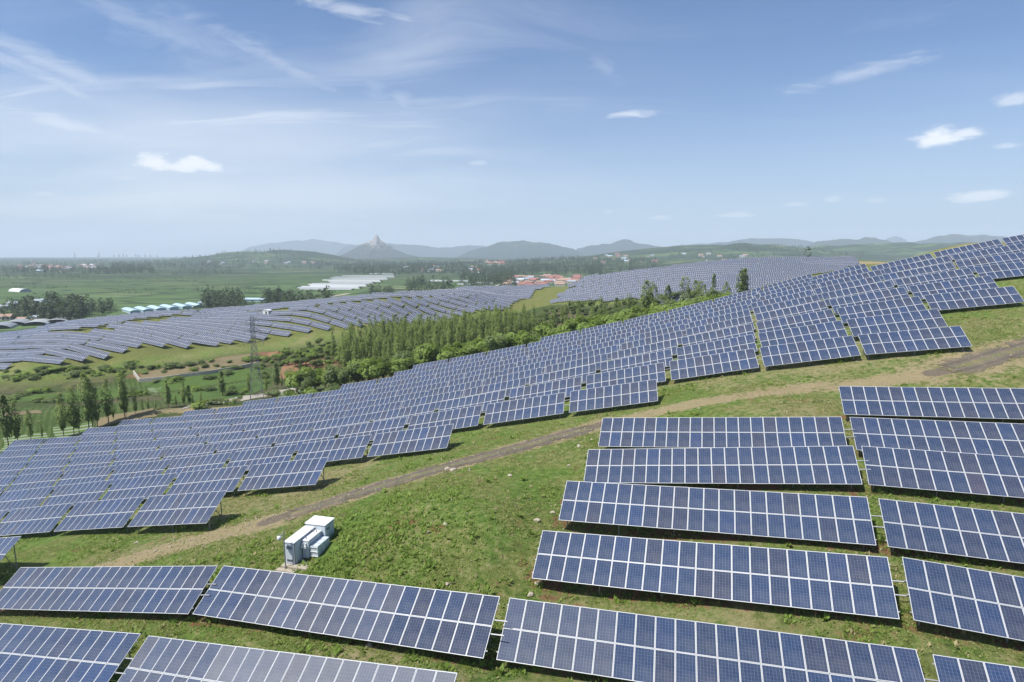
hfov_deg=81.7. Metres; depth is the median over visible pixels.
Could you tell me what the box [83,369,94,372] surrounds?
bush
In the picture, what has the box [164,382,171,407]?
poplar
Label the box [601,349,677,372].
solar table
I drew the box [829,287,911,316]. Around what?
solar table
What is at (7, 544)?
solar table
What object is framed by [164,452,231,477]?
solar table
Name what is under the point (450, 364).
solar table
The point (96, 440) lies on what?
solar table
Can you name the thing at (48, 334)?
solar table
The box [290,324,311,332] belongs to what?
solar table
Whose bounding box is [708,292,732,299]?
broadleaf tree
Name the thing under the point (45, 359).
solar table
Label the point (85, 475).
solar table
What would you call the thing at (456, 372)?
solar table
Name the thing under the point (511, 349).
solar table
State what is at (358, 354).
poplar
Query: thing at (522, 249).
hill
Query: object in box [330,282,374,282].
greenhouse
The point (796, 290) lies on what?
solar table
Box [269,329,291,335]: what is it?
solar table
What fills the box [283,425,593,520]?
gravel track
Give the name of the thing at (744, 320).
solar table
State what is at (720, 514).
solar table
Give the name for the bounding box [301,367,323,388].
broadleaf tree
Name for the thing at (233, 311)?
solar table
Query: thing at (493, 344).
broadleaf tree
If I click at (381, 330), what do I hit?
poplar
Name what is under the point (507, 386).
solar table
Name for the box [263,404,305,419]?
solar table
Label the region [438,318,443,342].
poplar
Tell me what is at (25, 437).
field plot
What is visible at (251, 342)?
transmission tower
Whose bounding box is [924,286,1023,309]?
solar table
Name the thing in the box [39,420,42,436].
poplar
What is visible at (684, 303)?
broadleaf tree
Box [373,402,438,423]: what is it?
solar table
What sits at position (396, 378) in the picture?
solar table
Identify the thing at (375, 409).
solar table
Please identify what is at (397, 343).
poplar
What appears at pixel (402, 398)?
solar table
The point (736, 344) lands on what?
solar table
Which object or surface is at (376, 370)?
broadleaf tree
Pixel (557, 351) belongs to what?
solar table
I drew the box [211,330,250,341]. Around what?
solar table
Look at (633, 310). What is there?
broadleaf tree
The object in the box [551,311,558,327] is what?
poplar
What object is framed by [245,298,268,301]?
shed
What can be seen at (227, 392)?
bush
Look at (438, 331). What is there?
poplar
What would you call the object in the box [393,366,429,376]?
solar table
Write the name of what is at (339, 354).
poplar
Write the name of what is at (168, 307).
shed
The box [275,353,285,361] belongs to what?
broadleaf tree
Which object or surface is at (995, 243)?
solar table
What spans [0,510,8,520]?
solar table
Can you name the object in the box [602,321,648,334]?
solar table
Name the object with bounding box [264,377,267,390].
poplar
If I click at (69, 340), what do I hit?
solar table
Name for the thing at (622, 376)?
solar table
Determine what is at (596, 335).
solar table
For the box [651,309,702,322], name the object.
solar table
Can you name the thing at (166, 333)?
solar table
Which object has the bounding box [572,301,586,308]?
broadleaf tree
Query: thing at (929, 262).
solar table
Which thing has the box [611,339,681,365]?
solar table
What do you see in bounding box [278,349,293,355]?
broadleaf tree
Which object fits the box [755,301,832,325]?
solar table
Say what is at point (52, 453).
solar table
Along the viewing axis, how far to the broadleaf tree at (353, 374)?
168.67 m
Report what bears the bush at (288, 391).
on the field plot at (283, 395)
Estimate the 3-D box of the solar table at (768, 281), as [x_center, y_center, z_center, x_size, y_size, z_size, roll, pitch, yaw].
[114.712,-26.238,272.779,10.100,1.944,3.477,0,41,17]
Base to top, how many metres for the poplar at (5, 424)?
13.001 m
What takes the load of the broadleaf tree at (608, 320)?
on the ground at (250, 274)
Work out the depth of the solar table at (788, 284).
124.94 m
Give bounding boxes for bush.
[5,395,20,400]
[9,375,21,379]
[12,391,31,396]
[16,372,30,377]
[25,372,40,379]
[25,387,35,392]
[31,386,46,392]
[31,397,46,402]
[32,366,42,370]
[39,387,52,392]
[41,397,59,402]
[46,366,59,370]
[62,369,85,376]
[65,365,81,371]
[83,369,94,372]
[90,371,101,375]
[95,364,110,369]
[111,367,124,371]
[120,360,136,366]
[121,389,142,396]
[162,376,184,382]
[163,361,179,366]
[173,363,184,367]
[183,361,197,365]
[189,385,203,390]
[189,400,209,409]
[201,385,216,390]
[202,374,217,378]
[202,398,228,404]
[221,369,232,373]
[221,389,237,394]
[223,398,236,404]
[240,356,253,360]
[246,355,261,359]
[253,362,264,367]
[256,370,268,374]
[259,355,270,359]
[264,389,280,395]
[282,389,294,394]
[285,391,300,395]
[301,387,319,395]
[320,382,342,391]
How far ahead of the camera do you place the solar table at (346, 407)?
107.67 m
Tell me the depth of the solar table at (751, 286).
261.08 m
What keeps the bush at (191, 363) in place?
on the field plot at (221, 361)
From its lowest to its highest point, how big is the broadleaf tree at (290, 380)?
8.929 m
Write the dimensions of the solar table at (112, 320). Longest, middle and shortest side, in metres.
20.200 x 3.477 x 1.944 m
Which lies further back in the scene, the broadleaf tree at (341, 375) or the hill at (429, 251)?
the hill at (429, 251)
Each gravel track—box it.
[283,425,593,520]
[937,336,1023,376]
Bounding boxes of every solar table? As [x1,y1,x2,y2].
[0,330,18,333]
[0,332,17,336]
[0,335,18,338]
[0,338,17,343]
[0,343,33,348]
[0,350,12,355]
[0,355,25,361]
[0,363,11,368]
[0,449,37,464]
[0,461,28,476]
[0,476,16,492]
[0,486,54,511]
[0,503,72,536]
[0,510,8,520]
[0,536,20,570]
[0,566,216,615]
[0,623,140,681]
[4,333,32,337]
[4,438,45,452]
[4,471,63,492]
[7,348,47,355]
[13,337,51,342]
[17,329,49,333]
[17,458,71,476]
[18,326,49,332]
[21,354,65,364]
[28,446,77,462]
[29,331,67,336]
[29,342,70,348]
[36,323,66,327]
[37,436,81,450]
[41,479,113,507]
[43,347,88,360]
[44,321,74,325]
[47,324,82,329]
[47,336,88,344]
[53,465,115,489]
[54,497,144,533]
[63,331,103,339]
[63,454,117,473]
[66,322,101,327]
[66,343,109,358]
[70,443,118,460]
[76,320,108,324]
[76,434,119,448]
[79,426,119,439]
[85,340,128,352]
[86,319,118,323]
[89,328,129,337]
[94,318,125,322]
[99,317,129,320]
[100,336,142,346]
[101,473,176,499]
[106,315,136,320]
[106,322,144,330]
[107,459,171,484]
[111,449,166,471]
[113,327,152,336]
[113,440,162,457]
[114,432,158,446]
[116,418,153,430]
[116,424,155,437]
[118,636,457,681]
[119,314,149,317]
[124,321,160,328]
[125,333,167,346]
[128,490,226,532]
[132,313,161,317]
[142,320,177,327]
[142,327,182,338]
[144,311,173,315]
[150,333,190,347]
[150,416,187,428]
[152,422,193,435]
[155,428,201,444]
[157,310,182,313]
[158,325,196,335]
[158,435,209,453]
[159,320,193,325]
[162,443,219,464]
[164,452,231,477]
[166,318,199,323]
[166,465,248,495]
[170,316,202,321]
[175,324,213,333]
[180,311,213,314]
[180,335,220,345]
[182,408,216,419]
[184,309,214,311]
[186,413,224,426]
[191,315,222,317]
[191,418,234,433]
[193,313,225,315]
[193,323,230,331]
[193,566,507,664]
[195,332,234,343]
[199,320,234,326]
[199,424,245,442]
[202,308,231,309]
[202,317,237,322]
[207,430,259,449]
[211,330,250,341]
[214,308,245,312]
[215,306,242,307]
[215,405,252,416]
[216,436,276,458]
[217,309,247,312]
[222,315,256,318]
[223,409,263,422]
[225,311,258,314]
[226,444,297,470]
[228,328,267,339]
[232,305,262,309]
[232,323,272,332]
[233,414,277,428]
[235,318,273,326]
[238,457,328,494]
[242,398,276,410]
[243,303,273,306]
[245,418,293,435]
[249,304,282,311]
[251,401,289,414]
[256,315,292,321]
[257,310,293,315]
[258,422,313,442]
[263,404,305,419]
[264,302,294,305]
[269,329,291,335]
[274,427,338,450]
[276,393,312,404]
[277,408,323,424]
[281,302,316,307]
[289,396,329,408]
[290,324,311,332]
[294,410,345,429]
[294,434,371,465]
[295,300,329,303]
[305,398,349,413]
[306,299,339,302]
[310,321,330,329]
[313,388,350,399]
[314,413,373,433]
[317,297,349,301]
[324,400,373,417]
[329,319,349,328]
[329,390,371,403]
[331,297,362,300]
[338,417,407,444]
[340,379,377,392]
[342,295,374,298]
[347,401,401,420]
[350,391,396,404]
[351,382,390,394]
[358,294,390,297]
[367,424,453,459]
[371,293,403,295]
[372,382,417,395]
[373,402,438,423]
[374,391,425,407]
[377,373,415,386]
[392,374,434,386]
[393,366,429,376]
[397,381,446,396]
[403,390,461,409]
[407,405,485,429]
[413,359,448,369]
[417,365,458,377]
[418,373,465,386]
[427,380,481,397]
[431,359,468,369]
[435,366,478,378]
[438,390,508,411]
[448,371,501,385]
[449,352,486,362]
[459,357,500,369]
[464,377,528,396]
[466,363,514,376]
[470,351,511,362]
[481,356,526,369]
[483,392,569,426]
[485,367,545,384]
[487,344,525,354]
[496,598,938,681]
[503,347,548,359]
[503,358,557,374]
[509,376,584,400]
[512,342,553,354]
[517,351,568,366]
[527,336,566,346]
[530,344,577,358]
[530,364,600,385]
[532,530,908,618]
[541,330,578,340]
[546,353,611,374]
[549,337,594,350]
[556,332,599,344]
[559,481,881,547]
[560,345,620,364]
[569,326,611,338]
[569,379,657,412]
[571,338,625,354]
[581,321,621,331]
[581,332,630,347]
[583,446,870,488]
[586,362,669,388]
[598,325,645,341]
[598,417,855,448]
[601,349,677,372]
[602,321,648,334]
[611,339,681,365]
[614,316,656,327]
[621,330,684,354]
[624,311,665,322]
[628,324,687,347]
[634,318,688,334]
[649,312,699,328]
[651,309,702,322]
[660,304,705,317]
[668,300,712,312]
[669,348,762,379]
[676,334,758,361]
[681,324,757,352]
[686,315,755,338]
[689,309,753,334]
[691,304,750,323]
[701,295,752,312]
[703,283,723,287]
[703,298,756,314]
[708,291,756,305]
[712,286,735,290]
[714,287,760,301]
[717,283,739,287]
[718,288,738,293]
[738,284,761,289]
[748,281,765,285]
[749,280,772,283]
[751,290,813,313]
[753,294,819,319]
[755,282,808,301]
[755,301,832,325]
[756,309,838,332]
[758,320,850,346]
[759,278,811,293]
[759,284,820,300]
[759,335,862,369]
[763,274,812,288]
[811,268,870,287]
[812,263,868,279]
[814,276,881,299]
[819,270,885,286]
[821,280,894,308]
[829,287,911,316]
[837,296,928,322]
[838,386,1023,422]
[846,309,947,339]
[849,417,1023,457]
[858,326,971,357]
[861,446,1023,502]
[870,253,935,274]
[878,498,1023,563]
[882,262,957,285]
[883,256,955,273]
[894,268,978,290]
[901,557,1023,642]
[909,275,997,299]
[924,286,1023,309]
[932,654,1023,681]
[933,239,1004,259]
[952,243,1023,264]
[955,252,1023,271]
[974,261,1023,278]
[1002,234,1023,245]
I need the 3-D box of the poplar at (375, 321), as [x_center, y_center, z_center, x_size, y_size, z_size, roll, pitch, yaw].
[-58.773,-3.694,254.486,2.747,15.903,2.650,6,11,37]
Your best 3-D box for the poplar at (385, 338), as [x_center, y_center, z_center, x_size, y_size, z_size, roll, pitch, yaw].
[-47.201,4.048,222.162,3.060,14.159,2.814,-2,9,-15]
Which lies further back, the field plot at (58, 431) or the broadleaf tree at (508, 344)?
the broadleaf tree at (508, 344)
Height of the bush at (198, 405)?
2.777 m
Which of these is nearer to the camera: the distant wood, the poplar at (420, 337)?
the poplar at (420, 337)
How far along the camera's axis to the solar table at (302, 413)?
111.18 m
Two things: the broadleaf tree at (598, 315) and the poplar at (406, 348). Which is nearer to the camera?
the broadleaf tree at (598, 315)
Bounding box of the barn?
[9,288,31,291]
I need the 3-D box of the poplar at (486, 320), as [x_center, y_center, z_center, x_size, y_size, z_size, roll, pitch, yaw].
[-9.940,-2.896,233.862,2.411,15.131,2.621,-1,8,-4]
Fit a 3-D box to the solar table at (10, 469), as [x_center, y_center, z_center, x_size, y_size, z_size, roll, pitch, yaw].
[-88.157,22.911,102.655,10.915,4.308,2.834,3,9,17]
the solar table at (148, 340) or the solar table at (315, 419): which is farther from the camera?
the solar table at (148, 340)
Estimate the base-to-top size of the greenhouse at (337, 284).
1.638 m
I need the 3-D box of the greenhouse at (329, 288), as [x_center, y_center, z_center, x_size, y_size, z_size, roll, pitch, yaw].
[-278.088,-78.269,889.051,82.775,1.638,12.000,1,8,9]
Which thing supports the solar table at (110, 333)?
on the ground at (250, 274)
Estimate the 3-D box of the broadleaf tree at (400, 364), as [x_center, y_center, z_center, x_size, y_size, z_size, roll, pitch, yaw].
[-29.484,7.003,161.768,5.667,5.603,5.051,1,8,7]
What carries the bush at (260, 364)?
on the ground at (250, 274)
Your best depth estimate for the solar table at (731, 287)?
265.29 m
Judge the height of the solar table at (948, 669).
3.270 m
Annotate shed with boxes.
[121,307,140,313]
[134,306,152,312]
[147,305,165,310]
[159,304,179,309]
[172,303,191,308]
[185,302,202,307]
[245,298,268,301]
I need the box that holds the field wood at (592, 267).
[192,258,661,292]
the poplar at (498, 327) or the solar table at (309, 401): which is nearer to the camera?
the solar table at (309, 401)
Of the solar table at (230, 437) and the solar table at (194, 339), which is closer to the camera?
the solar table at (230, 437)
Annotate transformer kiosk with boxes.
[275,515,334,572]
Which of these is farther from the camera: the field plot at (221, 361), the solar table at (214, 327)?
the solar table at (214, 327)
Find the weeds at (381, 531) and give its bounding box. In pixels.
[3,291,1023,681]
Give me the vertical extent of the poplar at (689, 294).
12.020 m
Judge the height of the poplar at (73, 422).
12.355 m
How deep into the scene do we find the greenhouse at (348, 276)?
1366.73 m
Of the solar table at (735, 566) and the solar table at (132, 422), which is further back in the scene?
the solar table at (132, 422)
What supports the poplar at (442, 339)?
on the ground at (250, 274)
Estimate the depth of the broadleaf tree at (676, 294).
258.99 m
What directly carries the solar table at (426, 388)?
on the ground at (250, 274)
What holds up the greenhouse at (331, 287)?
on the ground at (250, 274)
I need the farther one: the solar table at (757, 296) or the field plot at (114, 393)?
the field plot at (114, 393)
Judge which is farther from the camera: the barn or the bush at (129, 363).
the barn
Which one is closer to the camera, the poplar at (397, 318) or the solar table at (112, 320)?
the poplar at (397, 318)
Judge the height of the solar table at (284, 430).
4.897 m
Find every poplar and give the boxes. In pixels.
[0,393,15,445]
[7,395,22,439]
[23,409,33,436]
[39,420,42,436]
[52,392,68,435]
[64,386,78,433]
[72,394,81,432]
[77,370,93,427]
[82,378,95,427]
[89,382,100,426]
[99,374,113,422]
[110,403,114,420]
[116,369,128,417]
[121,384,127,416]
[130,387,137,413]
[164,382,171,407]
[179,380,186,401]
[185,384,191,403]
[217,371,226,395]
[246,372,249,392]
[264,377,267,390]
[272,362,280,389]
[329,325,335,355]
[337,344,341,364]
[339,339,346,365]
[340,328,345,354]
[341,350,346,368]
[343,332,350,357]
[343,337,348,366]
[347,329,351,359]
[349,323,355,348]
[350,340,358,360]
[352,335,361,361]
[356,318,362,345]
[359,342,365,359]
[362,327,366,348]
[364,333,370,357]
[364,340,368,357]
[366,331,372,357]
[368,321,374,354]
[372,315,377,341]
[373,329,377,355]
[373,339,378,359]
[375,332,382,358]
[378,320,386,347]
[379,314,385,334]
[382,335,389,354]
[385,324,389,345]
[385,336,392,357]
[389,329,393,348]
[392,331,402,354]
[393,332,402,354]
[394,316,401,340]
[397,318,404,333]
[399,334,404,352]
[401,329,406,349]
[404,330,411,350]
[407,337,413,354]
[408,326,414,349]
[413,325,420,348]
[413,331,420,352]
[415,313,421,331]
[417,328,423,348]
[420,318,424,342]
[422,323,428,347]
[423,317,431,341]
[430,318,434,337]
[432,329,438,347]
[436,321,440,344]
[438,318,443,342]
[439,331,444,348]
[441,320,447,348]
[445,322,450,344]
[446,323,452,347]
[449,320,455,348]
[452,314,458,333]
[454,326,462,343]
[456,323,462,345]
[459,320,466,342]
[467,319,473,338]
[470,323,477,341]
[474,318,478,339]
[476,320,483,342]
[482,309,486,336]
[484,315,489,336]
[490,313,496,335]
[493,317,499,336]
[496,319,502,335]
[502,312,507,332]
[506,311,513,334]
[506,316,515,332]
[513,316,518,334]
[516,311,521,332]
[519,309,525,333]
[521,315,528,332]
[525,309,531,332]
[531,318,537,334]
[548,314,555,327]
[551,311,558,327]
[560,305,564,323]
[562,304,568,323]
[591,305,599,317]
[598,295,603,313]
[602,305,607,316]
[612,297,618,312]
[615,301,622,312]
[625,293,631,309]
[638,280,652,310]
[646,281,653,310]
[648,283,659,306]
[663,285,672,304]
[677,276,690,304]
[685,287,691,301]
[690,280,699,299]
[697,281,703,299]
[700,284,708,296]
[709,273,716,300]
[721,281,731,293]
[733,268,746,292]
[740,268,750,291]
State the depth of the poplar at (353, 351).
211.16 m
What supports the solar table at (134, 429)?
on the ground at (250, 274)
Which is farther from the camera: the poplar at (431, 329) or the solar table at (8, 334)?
the solar table at (8, 334)
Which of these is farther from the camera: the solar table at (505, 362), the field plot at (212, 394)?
the field plot at (212, 394)
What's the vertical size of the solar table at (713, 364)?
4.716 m
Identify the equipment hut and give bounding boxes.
[263,309,271,313]
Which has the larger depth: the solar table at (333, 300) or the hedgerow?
the hedgerow
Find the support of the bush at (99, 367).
on the ground at (250, 274)
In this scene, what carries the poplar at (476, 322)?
on the ground at (250, 274)
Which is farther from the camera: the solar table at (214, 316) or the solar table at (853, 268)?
the solar table at (214, 316)
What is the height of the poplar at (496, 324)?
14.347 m
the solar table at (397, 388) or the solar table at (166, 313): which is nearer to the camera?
the solar table at (397, 388)
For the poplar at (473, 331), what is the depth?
218.54 m
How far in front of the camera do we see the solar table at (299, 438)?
81.99 m
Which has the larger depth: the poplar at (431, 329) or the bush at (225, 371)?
the poplar at (431, 329)
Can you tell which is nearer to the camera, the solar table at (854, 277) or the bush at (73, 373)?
the solar table at (854, 277)
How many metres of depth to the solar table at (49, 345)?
240.00 m
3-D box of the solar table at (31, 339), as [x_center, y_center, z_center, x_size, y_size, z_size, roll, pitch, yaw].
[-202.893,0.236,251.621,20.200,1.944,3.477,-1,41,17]
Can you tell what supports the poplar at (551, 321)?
on the ground at (250, 274)
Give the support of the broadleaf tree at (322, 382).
on the ground at (250, 274)
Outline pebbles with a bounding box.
[99,335,1018,616]
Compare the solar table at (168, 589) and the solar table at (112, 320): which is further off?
the solar table at (112, 320)
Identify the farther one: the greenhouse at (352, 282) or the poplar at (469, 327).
the greenhouse at (352, 282)
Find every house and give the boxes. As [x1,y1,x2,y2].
[0,314,14,319]
[555,282,564,285]
[567,280,575,283]
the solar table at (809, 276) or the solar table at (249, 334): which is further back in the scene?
the solar table at (249, 334)
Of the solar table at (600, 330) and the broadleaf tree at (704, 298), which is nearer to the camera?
the solar table at (600, 330)
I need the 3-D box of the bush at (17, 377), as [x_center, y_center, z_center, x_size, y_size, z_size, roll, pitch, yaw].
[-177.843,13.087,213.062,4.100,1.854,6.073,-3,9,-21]
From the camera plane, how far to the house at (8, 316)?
472.60 m
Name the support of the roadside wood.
on the ground at (250, 274)
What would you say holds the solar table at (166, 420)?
on the ground at (250, 274)
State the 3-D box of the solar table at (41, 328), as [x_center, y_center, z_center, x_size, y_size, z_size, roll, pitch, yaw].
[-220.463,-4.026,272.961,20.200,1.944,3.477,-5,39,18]
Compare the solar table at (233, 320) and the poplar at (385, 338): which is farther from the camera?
the solar table at (233, 320)
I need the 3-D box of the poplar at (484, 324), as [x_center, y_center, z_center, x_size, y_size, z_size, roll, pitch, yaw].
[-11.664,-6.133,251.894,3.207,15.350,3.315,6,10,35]
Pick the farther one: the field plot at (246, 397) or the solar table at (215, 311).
the solar table at (215, 311)
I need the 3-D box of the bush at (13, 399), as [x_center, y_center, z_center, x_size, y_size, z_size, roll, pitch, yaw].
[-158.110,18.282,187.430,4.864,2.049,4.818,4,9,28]
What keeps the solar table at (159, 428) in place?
on the ground at (250, 274)
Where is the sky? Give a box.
[0,0,1023,256]
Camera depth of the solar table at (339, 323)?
281.21 m
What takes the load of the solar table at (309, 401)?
on the ground at (250, 274)
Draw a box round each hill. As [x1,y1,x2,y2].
[240,239,352,254]
[334,243,485,257]
[456,240,584,258]
[576,239,659,255]
[669,238,814,247]
[803,237,893,247]
[886,236,906,242]
[911,234,1004,243]
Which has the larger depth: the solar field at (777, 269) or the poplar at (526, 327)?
the solar field at (777, 269)
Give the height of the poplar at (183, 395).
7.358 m
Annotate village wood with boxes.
[0,291,117,319]
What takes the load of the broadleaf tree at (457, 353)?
on the ground at (250, 274)
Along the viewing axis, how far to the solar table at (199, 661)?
28.83 m
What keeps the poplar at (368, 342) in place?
on the ground at (250, 274)
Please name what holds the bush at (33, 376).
on the ground at (250, 274)
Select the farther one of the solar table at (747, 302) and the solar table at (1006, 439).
the solar table at (747, 302)
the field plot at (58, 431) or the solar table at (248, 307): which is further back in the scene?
the solar table at (248, 307)
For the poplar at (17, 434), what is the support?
on the field plot at (25, 437)
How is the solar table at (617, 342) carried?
on the ground at (250, 274)
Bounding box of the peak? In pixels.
[340,234,417,258]
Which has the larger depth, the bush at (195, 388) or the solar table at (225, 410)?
the bush at (195, 388)
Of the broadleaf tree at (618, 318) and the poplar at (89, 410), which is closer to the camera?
the poplar at (89, 410)
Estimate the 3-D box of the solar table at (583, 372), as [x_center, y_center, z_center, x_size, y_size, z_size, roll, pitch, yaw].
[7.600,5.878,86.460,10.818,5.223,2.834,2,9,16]
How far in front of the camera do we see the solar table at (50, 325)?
277.58 m
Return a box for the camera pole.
[277,531,286,568]
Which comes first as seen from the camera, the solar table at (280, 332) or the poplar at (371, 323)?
the poplar at (371, 323)
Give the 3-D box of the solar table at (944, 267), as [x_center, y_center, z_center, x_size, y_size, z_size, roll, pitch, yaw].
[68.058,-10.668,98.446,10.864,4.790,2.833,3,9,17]
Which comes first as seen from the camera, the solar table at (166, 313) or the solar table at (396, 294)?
the solar table at (166, 313)
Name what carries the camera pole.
on the transformer kiosk
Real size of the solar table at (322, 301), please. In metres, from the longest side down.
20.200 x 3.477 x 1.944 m
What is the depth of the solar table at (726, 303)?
122.03 m
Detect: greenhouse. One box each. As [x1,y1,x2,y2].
[0,321,18,328]
[10,318,31,324]
[22,318,50,325]
[48,317,72,323]
[298,287,359,288]
[300,288,352,289]
[301,286,359,286]
[308,284,367,284]
[310,285,368,285]
[312,283,375,283]
[323,279,380,280]
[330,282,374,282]
[334,276,363,276]
[335,281,382,281]
[342,275,392,275]
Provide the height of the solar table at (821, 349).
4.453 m
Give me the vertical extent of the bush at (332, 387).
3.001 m
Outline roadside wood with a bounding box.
[119,270,517,314]
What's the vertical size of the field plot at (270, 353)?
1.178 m
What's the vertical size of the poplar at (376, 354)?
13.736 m
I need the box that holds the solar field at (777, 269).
[271,256,859,328]
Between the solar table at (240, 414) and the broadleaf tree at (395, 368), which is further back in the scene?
the broadleaf tree at (395, 368)
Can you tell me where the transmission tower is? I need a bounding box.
[243,316,263,400]
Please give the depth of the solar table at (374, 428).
78.39 m
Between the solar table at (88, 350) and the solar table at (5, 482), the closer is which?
the solar table at (5, 482)
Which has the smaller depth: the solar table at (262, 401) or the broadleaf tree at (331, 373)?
the solar table at (262, 401)
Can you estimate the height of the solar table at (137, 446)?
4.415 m
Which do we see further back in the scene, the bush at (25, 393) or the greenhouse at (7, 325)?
the greenhouse at (7, 325)
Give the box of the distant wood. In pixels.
[0,246,819,286]
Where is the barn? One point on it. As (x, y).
(19, 290)
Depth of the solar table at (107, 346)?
239.22 m
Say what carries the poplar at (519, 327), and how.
on the ground at (250, 274)
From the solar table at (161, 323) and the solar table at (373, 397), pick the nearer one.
the solar table at (373, 397)
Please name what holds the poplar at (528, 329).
on the ground at (250, 274)
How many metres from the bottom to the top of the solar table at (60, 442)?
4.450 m
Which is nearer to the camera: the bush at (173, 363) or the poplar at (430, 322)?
the bush at (173, 363)
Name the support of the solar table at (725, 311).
on the ground at (250, 274)
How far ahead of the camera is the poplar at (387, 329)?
242.62 m
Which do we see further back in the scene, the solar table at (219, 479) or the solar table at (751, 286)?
the solar table at (751, 286)
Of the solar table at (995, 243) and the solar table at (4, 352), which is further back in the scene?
the solar table at (4, 352)
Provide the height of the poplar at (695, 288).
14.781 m
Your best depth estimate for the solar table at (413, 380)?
128.42 m
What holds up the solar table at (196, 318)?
on the ground at (250, 274)
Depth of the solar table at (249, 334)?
268.81 m
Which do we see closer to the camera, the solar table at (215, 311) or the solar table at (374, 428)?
the solar table at (374, 428)
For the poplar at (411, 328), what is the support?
on the ground at (250, 274)
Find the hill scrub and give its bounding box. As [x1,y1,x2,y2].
[608,243,863,271]
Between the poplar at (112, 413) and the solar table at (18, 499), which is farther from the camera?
the poplar at (112, 413)
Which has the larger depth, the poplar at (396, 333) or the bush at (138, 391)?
the poplar at (396, 333)
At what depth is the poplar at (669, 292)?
205.34 m
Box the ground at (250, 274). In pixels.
[0,242,1023,681]
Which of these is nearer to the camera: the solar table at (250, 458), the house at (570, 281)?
the solar table at (250, 458)
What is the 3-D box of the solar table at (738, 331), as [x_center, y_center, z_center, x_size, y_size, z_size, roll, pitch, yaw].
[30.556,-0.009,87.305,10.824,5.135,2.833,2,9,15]
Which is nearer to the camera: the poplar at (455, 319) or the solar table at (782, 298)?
the solar table at (782, 298)
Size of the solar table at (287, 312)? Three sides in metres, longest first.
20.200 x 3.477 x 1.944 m
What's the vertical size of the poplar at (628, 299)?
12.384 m
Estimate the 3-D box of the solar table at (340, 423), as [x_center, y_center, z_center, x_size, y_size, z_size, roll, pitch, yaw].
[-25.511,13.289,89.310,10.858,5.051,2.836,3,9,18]
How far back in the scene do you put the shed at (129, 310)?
525.71 m
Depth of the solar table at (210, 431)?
107.62 m
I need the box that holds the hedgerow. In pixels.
[12,269,481,293]
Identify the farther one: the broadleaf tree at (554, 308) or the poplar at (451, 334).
the broadleaf tree at (554, 308)
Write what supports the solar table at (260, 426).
on the ground at (250, 274)
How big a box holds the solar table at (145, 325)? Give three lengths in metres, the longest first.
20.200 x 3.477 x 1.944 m
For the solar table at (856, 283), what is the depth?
102.37 m
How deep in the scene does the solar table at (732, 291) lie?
257.99 m
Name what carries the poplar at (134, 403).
on the field plot at (140, 414)
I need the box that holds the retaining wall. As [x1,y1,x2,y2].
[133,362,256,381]
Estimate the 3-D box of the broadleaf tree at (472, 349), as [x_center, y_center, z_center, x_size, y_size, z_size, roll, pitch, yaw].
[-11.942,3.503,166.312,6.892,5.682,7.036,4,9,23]
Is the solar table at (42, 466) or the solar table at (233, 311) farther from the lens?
the solar table at (233, 311)
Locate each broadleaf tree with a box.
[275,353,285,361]
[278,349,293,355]
[281,358,290,363]
[283,367,305,392]
[284,367,314,393]
[291,357,307,363]
[294,369,315,389]
[297,351,311,357]
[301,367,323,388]
[305,353,316,360]
[308,348,318,352]
[309,359,319,366]
[315,337,323,344]
[316,375,327,386]
[318,352,328,359]
[321,360,334,365]
[321,369,339,384]
[322,344,331,350]
[322,364,342,382]
[324,355,334,360]
[337,366,352,383]
[339,377,352,384]
[346,358,363,381]
[346,363,360,382]
[357,362,380,379]
[359,359,387,379]
[360,358,391,379]
[373,355,397,377]
[383,364,393,376]
[390,357,404,372]
[392,357,415,370]
[394,350,417,363]
[405,354,419,368]
[414,340,440,363]
[429,346,440,361]
[435,347,457,360]
[443,341,467,357]
[456,340,481,352]
[461,343,480,355]
[472,337,488,353]
[478,341,488,354]
[484,335,507,350]
[492,332,512,347]
[506,332,537,347]
[513,330,539,341]
[514,331,532,344]
[534,321,555,337]
[535,314,547,320]
[550,306,558,312]
[556,323,574,333]
[562,320,592,332]
[565,315,606,332]
[568,305,576,313]
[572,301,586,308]
[587,299,595,306]
[591,314,604,320]
[600,316,617,332]
[606,313,626,322]
[622,306,652,316]
[629,313,646,318]
[649,303,661,310]
[661,305,671,312]
[662,299,676,310]
[671,290,682,297]
[671,299,698,308]
[694,295,716,302]
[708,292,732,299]
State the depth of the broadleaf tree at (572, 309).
277.92 m
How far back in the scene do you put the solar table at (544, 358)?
111.46 m
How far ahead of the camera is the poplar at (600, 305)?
261.82 m
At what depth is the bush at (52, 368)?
216.79 m
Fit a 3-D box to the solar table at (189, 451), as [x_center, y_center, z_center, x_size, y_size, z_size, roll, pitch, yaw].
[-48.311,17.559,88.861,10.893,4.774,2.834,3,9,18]
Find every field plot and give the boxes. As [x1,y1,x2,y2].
[0,393,57,402]
[0,432,48,450]
[2,410,41,415]
[53,422,93,436]
[62,388,136,402]
[98,408,156,426]
[139,354,254,377]
[143,367,265,392]
[147,387,160,392]
[161,377,270,402]
[182,397,236,408]
[241,387,295,400]
[267,351,277,356]
[276,387,317,397]
[279,358,351,378]
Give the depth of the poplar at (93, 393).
142.38 m
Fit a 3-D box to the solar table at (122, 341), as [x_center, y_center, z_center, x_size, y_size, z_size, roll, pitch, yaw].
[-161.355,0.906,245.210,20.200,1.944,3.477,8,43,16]
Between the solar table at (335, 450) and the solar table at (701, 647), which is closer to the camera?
the solar table at (701, 647)
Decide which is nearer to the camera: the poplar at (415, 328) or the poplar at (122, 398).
the poplar at (122, 398)

